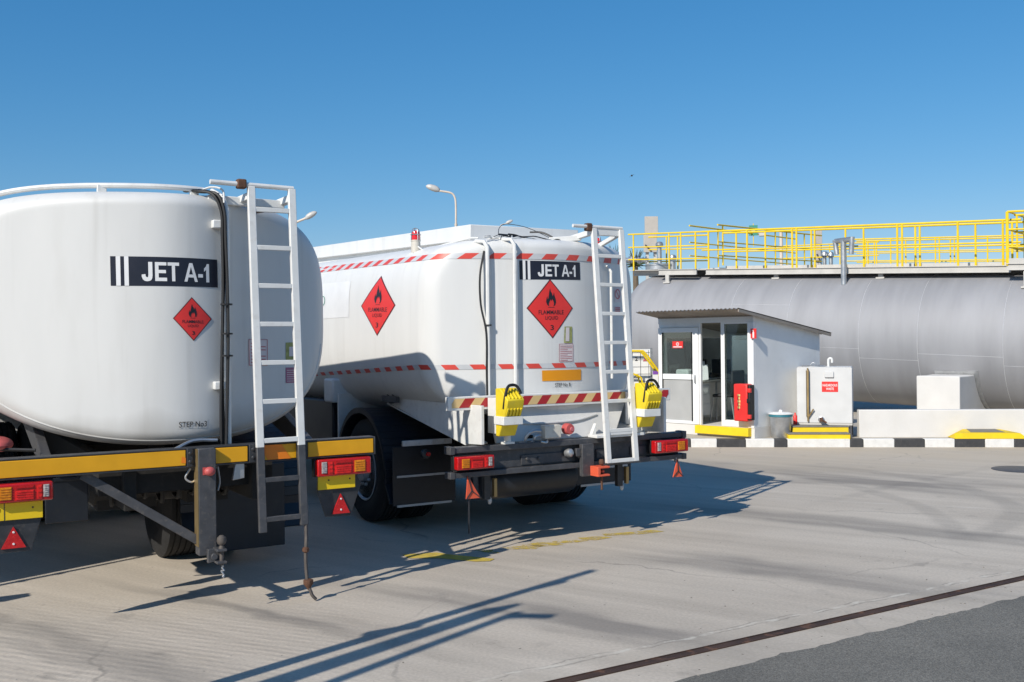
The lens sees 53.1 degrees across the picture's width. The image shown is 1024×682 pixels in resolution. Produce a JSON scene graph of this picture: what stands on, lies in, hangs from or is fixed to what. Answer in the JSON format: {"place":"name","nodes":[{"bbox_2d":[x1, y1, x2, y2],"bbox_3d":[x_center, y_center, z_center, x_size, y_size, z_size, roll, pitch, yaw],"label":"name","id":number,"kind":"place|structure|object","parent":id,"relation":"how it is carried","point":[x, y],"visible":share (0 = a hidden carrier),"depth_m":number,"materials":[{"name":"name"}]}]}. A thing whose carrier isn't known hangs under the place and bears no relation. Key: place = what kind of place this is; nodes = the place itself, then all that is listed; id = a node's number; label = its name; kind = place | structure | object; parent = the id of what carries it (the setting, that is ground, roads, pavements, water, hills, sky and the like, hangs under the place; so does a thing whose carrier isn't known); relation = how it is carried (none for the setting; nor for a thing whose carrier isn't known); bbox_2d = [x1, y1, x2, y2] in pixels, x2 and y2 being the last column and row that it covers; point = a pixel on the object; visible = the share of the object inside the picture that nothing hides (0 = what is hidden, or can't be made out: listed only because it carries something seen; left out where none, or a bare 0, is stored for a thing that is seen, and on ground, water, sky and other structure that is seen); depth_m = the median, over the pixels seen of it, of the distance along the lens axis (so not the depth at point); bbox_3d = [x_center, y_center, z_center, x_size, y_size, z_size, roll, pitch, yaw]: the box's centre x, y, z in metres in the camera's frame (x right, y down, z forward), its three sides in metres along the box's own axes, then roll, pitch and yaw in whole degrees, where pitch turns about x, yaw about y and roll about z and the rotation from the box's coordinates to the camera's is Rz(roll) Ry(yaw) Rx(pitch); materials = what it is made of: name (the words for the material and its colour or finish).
{"place":"outdoors","nodes":[
{"label":"outdoors","id":0,"kind":"place"},
{"bbox_2d":[0,447,1023,681],"bbox_3d":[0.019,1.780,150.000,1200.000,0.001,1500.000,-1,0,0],"label":"ground","id":1,"kind":"structure","parent":0,"point":[782,537],"depth_m":7.66,"materials":[{"name":"concrete"}]},
{"bbox_2d":[0,179,374,599],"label":"fuel tanker","id":2,"kind":"object","parent":1,"relation":"on","point":[160,355],"visible":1,"depth_m":6.82,"materials":[{"name":"white paint"}]},
{"bbox_2d":[297,211,316,222],"bbox_3d":[-7.791,-1.480,38.000,1.181,6.683,0.202,-1,0,0],"label":"street lamp","id":3,"kind":"object","parent":1,"relation":"on","point":[309,215],"visible":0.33,"depth_m":37.95,"materials":[{"name":"white metal"}]},
{"bbox_2d":[426,184,456,226],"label":"street lamp","id":4,"kind":"object","parent":1,"relation":"on","point":[434,188],"visible":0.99,"depth_m":44.96,"materials":[{"name":"white metal"}]},
{"bbox_2d":[402,552,492,560],"bbox_3d":[-0.529,1.782,8.470,0.805,0.001,0.269,-1,0,16],"label":"road marking","id":5,"kind":"object","parent":1,"relation":"on","point":[441,555],"visible":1,"depth_m":8.46,"materials":[{"name":"yellow paint"}]},
{"bbox_2d":[289,223,687,533],"bbox_3d":[-1.466,0.285,12.483,2.603,3.020,8.385,-1,0,-31],"label":"fuel tanker","id":6,"kind":"object","parent":1,"relation":"on","point":[433,340],"visible":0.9,"depth_m":9.28,"materials":[{"name":"white paint"}]},
{"bbox_2d":[496,383,523,435],"bbox_3d":[-0.019,0.574,8.525,0.176,0.443,0.198,-1,0,-31],"label":"wheel chock","id":7,"kind":"object","parent":6,"relation":"attached to","point":[509,402],"visible":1,"depth_m":8.49,"materials":[{"name":"yellow plastic"}]},
{"bbox_2d":[635,378,661,426],"bbox_3d":[1.236,0.561,9.280,0.176,0.443,0.198,-1,0,-31],"label":"wheel chock","id":8,"kind":"object","parent":6,"relation":"attached to","point":[648,394],"visible":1,"depth_m":9.24,"materials":[{"name":"yellow plastic"}]},
{"bbox_2d":[483,530,662,552],"bbox_3d":[0.549,1.770,9.091,1.887,0.001,0.256,-1,0,-30],"label":"road marking","id":9,"kind":"object","parent":1,"relation":"on","point":[564,541],"visible":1,"depth_m":9.04,"materials":[{"name":"yellow paint"}]},
{"bbox_2d":[627,249,652,290],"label":"palm tree","id":10,"kind":"object","parent":1,"relation":"on","point":[635,278],"visible":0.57,"depth_m":51.88,"materials":[{"name":"plant"}]},
{"bbox_2d":[643,216,657,278],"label":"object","id":11,"kind":"object","parent":1,"relation":"on","point":[651,224],"visible":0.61,"depth_m":40.02,"materials":[{"name":"grey paint"}]},
{"bbox_2d":[779,232,782,264],"bbox_3d":[8.696,-0.938,33.000,0.105,5.254,0.110,-1,0,0],"label":"riser pipe","id":12,"kind":"object","parent":1,"relation":"on","point":[781,244],"depth_m":32.95,"materials":[{"name":"white metal"}]},
{"bbox_2d":[545,575,1023,681],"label":"drain channel","id":13,"kind":"object","parent":1,"relation":"on","point":[663,658],"depth_m":6.14,"materials":[{"name":"black metal"}]},
{"bbox_2d":[816,230,821,264],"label":"signboard","id":14,"kind":"object","parent":1,"relation":"on","point":[818,241],"visible":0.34,"depth_m":40.01,"materials":[{"name":"grey paint"}]},
{"bbox_2d":[686,438,1023,446],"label":"kerb","id":15,"kind":"structure","parent":1,"relation":"on","point":[850,442],"depth_m":16.61,"materials":[{"name":"white paint"}]},
{"bbox_2d":[948,429,1023,438],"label":"ramp block","id":16,"kind":"structure","parent":15,"relation":"on","point":[982,434],"depth_m":16.41,"materials":[{"name":"yellow paint"}]},
{"bbox_2d":[991,466,1023,472],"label":"manhole cover","id":17,"kind":"object","parent":1,"relation":"on","point":[1017,469],"visible":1,"depth_m":13.65,"materials":[{"name":"grey metal"}]},
{"bbox_2d":[0,0,1023,293],"label":"sky","id":18,"kind":"structure","parent":0,"point":[532,113],"materials":[{"name":"blue"}]},
{"bbox_2d":[625,350,658,389],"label":"metal stairs","id":19,"kind":"structure","parent":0,"point":[647,357],"depth_m":18.74,"materials":[{"name":"metal"}]},
{"bbox_2d":[647,401,949,438],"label":"pavement","id":20,"kind":"structure","parent":0,"point":[862,405],"depth_m":23.66,"materials":[{"name":"concrete"}]},
{"bbox_2d":[632,348,652,388],"bbox_3d":[2.135,0.898,19.375,1.050,1.520,0.090,-1,0,0],"label":"container","id":21,"kind":"object","parent":20,"relation":"on","point":[642,368],"visible":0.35,"depth_m":19.35,"materials":[{"name":"white plastic"}]},
{"bbox_2d":[652,371,657,384],"bbox_3d":[2.658,1.103,18.912,0.151,1.097,0.036,-1,0,0],"label":"control box","id":22,"kind":"object","parent":20,"relation":"on","point":[655,375],"visible":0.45,"depth_m":18.90,"materials":[{"name":"white plastic"}]},
{"bbox_2d":[636,308,831,438],"bbox_3d":[3.958,0.539,18.129,2.880,2.151,2.130,-1,0,-43],"label":"guard booth","id":23,"kind":"object","parent":20,"relation":"on","point":[780,351],"visible":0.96,"depth_m":17.66,"materials":[{"name":"white paint"}]},
{"bbox_2d":[658,327,699,424],"bbox_3d":[2.924,0.606,17.972,0.085,1.674,0.878,-1,0,-43],"label":"glazed door","id":24,"kind":"structure","parent":23,"relation":"in","point":[683,406],"depth_m":17.92,"materials":[{"name":"white metal"}]},
{"bbox_2d":[665,338,720,378],"bbox_3d":[3.396,0.337,19.001,1.800,0.785,0.064,-1,0,-43],"label":"side window","id":25,"kind":"structure","parent":23,"relation":"in","point":[676,358],"depth_m":18.84,"materials":[{"name":"clear glass"}]},
{"bbox_2d":[703,379,744,420],"bbox_3d":[3.613,1.074,18.746,1.450,0.724,0.570,-1,0,-43],"label":"desk","id":26,"kind":"object","parent":23,"relation":"in","point":[706,397],"visible":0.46,"depth_m":18.30,"materials":[{"name":"laminate"}]},
{"bbox_2d":[676,369,692,373],"bbox_3d":[3.153,0.612,18.479,0.300,0.209,0.280,-1,0,-43],"label":"sheaf","id":27,"kind":"object","parent":26,"relation":"on","point":[683,371],"visible":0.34,"depth_m":18.36,"materials":[{"name":"white paper"}]},
{"bbox_2d":[692,361,708,379],"bbox_3d":[3.409,0.548,18.553,0.347,0.371,0.168,-1,0,25],"label":"printer","id":28,"kind":"object","parent":26,"relation":"on","point":[705,372],"visible":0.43,"depth_m":18.51,"materials":[{"name":"white plastic"}]},
{"bbox_2d":[712,359,730,378],"bbox_3d":[3.895,0.524,19.076,0.120,0.369,0.420,-1,0,-43],"label":"monitor","id":29,"kind":"object","parent":26,"relation":"on","point":[716,366],"visible":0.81,"depth_m":19.09,"materials":[{"name":"black plastic"}]},
{"bbox_2d":[710,370,744,420],"bbox_3d":[3.849,0.977,18.235,0.400,0.915,0.546,-1,0,-43],"label":"office chair","id":30,"kind":"object","parent":23,"relation":"in","point":[737,376],"visible":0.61,"depth_m":18.04,"materials":[{"name":"fabric"}]},
{"bbox_2d":[721,322,747,426],"bbox_3d":[3.736,0.559,17.146,0.044,1.744,0.544,-1,0,-43],"label":"sliding door","id":31,"kind":"structure","parent":23,"relation":"in","point":[725,422],"depth_m":17.29,"materials":[{"name":"white metal"}]},
{"bbox_2d":[729,336,747,375],"bbox_3d":[4.784,0.270,18.940,0.051,0.760,1.780,-1,0,-43],"label":"rear window","id":32,"kind":"structure","parent":23,"relation":"in","point":[730,337],"depth_m":19.58,"materials":[{"name":"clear glass"}]},
{"bbox_2d":[734,383,754,421],"bbox_3d":[3.832,1.012,16.867,0.166,0.615,0.327,-1,0,-43],"label":"extinguisher cabinet","id":33,"kind":"object","parent":23,"relation":"attached to","point":[744,408],"visible":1,"depth_m":16.79,"materials":[{"name":"red plastic"}]},
{"bbox_2d":[750,328,756,338],"bbox_3d":[3.970,-0.123,16.796,0.046,0.164,0.109,-1,0,-43],"label":"extinguisher sign","id":34,"kind":"object","parent":23,"relation":"attached to","point":[753,333],"visible":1,"depth_m":16.78,"materials":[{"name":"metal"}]},
{"bbox_2d":[768,410,792,437],"bbox_3d":[4.465,1.374,17.012,0.406,0.470,0.406,-1,0,6],"label":"rubbish bin","id":35,"kind":"object","parent":20,"relation":"on","point":[780,422],"visible":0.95,"depth_m":16.87,"materials":[{"name":"metal"}]},
{"bbox_2d":[787,424,850,438],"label":"entry steps","id":36,"kind":"structure","parent":20,"relation":"on","point":[819,432],"depth_m":16.88,"materials":[{"name":"yellow paint"}]},
{"bbox_2d":[793,413,796,423],"bbox_3d":[4.785,1.310,17.301,0.070,0.200,0.070,-1,0,6],"label":"fire extinguisher","id":37,"kind":"object","parent":36,"relation":"on","point":[795,419],"visible":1,"depth_m":17.27,"materials":[{"name":"red metal"}]},
{"bbox_2d":[797,357,852,437],"bbox_3d":[5.287,0.938,17.290,0.879,1.326,0.730,-1,0,20],"label":"waste tank","id":38,"kind":"object","parent":20,"relation":"on","point":[824,395],"visible":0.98,"depth_m":17.05,"materials":[{"name":"metal"}]},
{"bbox_2d":[857,409,1023,436],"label":"wall","id":39,"kind":"structure","parent":20,"relation":"on","point":[909,422],"depth_m":16.83,"materials":[{"name":"white paint"}]},
{"bbox_2d":[917,374,985,408],"bbox_3d":[9.528,1.115,21.188,0.800,0.930,4.420,-1,0,40],"label":"tank saddle","id":40,"kind":"object","parent":20,"relation":"on","point":[942,391],"visible":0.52,"depth_m":19.54,"materials":[{"name":"white paint"}]},
{"bbox_2d":[631,274,1023,408],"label":"storage tank","id":41,"kind":"object","parent":40,"relation":"on","point":[890,339],"visible":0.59,"depth_m":21.16,"materials":[{"name":"metal"}]},
{"bbox_2d":[645,241,671,269],"bbox_3d":[3.733,-2.068,25.904,0.749,0.898,0.749,-1,0,40],"label":"tank vent","id":42,"kind":"object","parent":41,"relation":"on","point":[659,264],"visible":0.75,"depth_m":25.69,"materials":[{"name":"metal"}]},
{"bbox_2d":[626,250,648,263],"bbox_3d":[3.131,-2.136,26.212,0.766,0.349,0.266,-1,0,27],"label":"valve cluster","id":43,"kind":"object","parent":42,"relation":"attached to","point":[637,261],"visible":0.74,"depth_m":26.11,"materials":[{"name":"metal"}]},
{"bbox_2d":[670,254,675,275],"bbox_3d":[4.036,-1.891,25.717,0.188,0.563,0.188,-1,0,40],"label":"tank vent","id":44,"kind":"object","parent":41,"relation":"on","point":[673,263],"visible":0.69,"depth_m":25.65,"materials":[{"name":"metal"}]},
{"bbox_2d":[821,251,827,264],"bbox_3d":[7.295,-1.710,23.898,0.171,0.774,0.171,-1,0,40],"label":"tank vent","id":45,"kind":"object","parent":41,"relation":"on","point":[824,254],"visible":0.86,"depth_m":23.86,"materials":[{"name":"metal"}]},
{"bbox_2d":[628,210,1023,287],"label":"walkway","id":46,"kind":"structure","parent":41,"relation":"on","point":[1012,265],"depth_m":22.57,"materials":[{"name":"grey paint"}]},
{"bbox_2d":[689,224,821,268],"bbox_3d":[6.800,-2.427,27.995,0.837,1.340,6.251,-1,0,40],"label":"railing","id":47,"kind":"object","parent":46,"relation":"attached to","point":[723,245],"visible":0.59,"depth_m":27.05,"materials":[{"name":"yellow metal"}]},
{"bbox_2d":[749,224,763,245],"bbox_3d":[6.829,-2.951,28.477,0.454,0.635,0.124,-1,0,20],"label":"safety sign","id":48,"kind":"object","parent":47,"relation":"attached to","point":[754,234],"visible":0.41,"depth_m":28.46,"materials":[{"name":"green metal"}]},
{"bbox_2d":[828,252,833,264],"bbox_3d":[7.415,-1.698,23.798,0.135,0.761,0.135,-1,0,40],"label":"tank vent","id":49,"kind":"object","parent":41,"relation":"on","point":[830,255],"visible":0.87,"depth_m":23.75,"materials":[{"name":"metal"}]},
{"bbox_2d":[832,236,854,284],"bbox_3d":[7.186,-1.726,22.178,0.130,1.022,0.646,-1,0,-22],"label":"vent pipe","id":50,"kind":"object","parent":41,"relation":"on","point":[845,240],"visible":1,"depth_m":22.12,"materials":[{"name":"metal"}]},
{"bbox_2d":[675,596,1023,681],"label":"road","id":51,"kind":"structure","parent":0,"point":[984,643],"depth_m":5.69,"materials":[{"name":"grey asphalt"}]},
{"bbox_3d":[14.882,-0.531,35.495,22.439,3.430,2.811,-1,0,40],"label":"storage tank","id":52,"kind":"object","parent":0,"visible":0},
{"bbox_2d":[768,235,1022,263],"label":"walkway","id":53,"kind":"structure","parent":52,"relation":"on","point":[890,252],"depth_m":35.55,"materials":[{"name":"yellow paint"}]}
]}

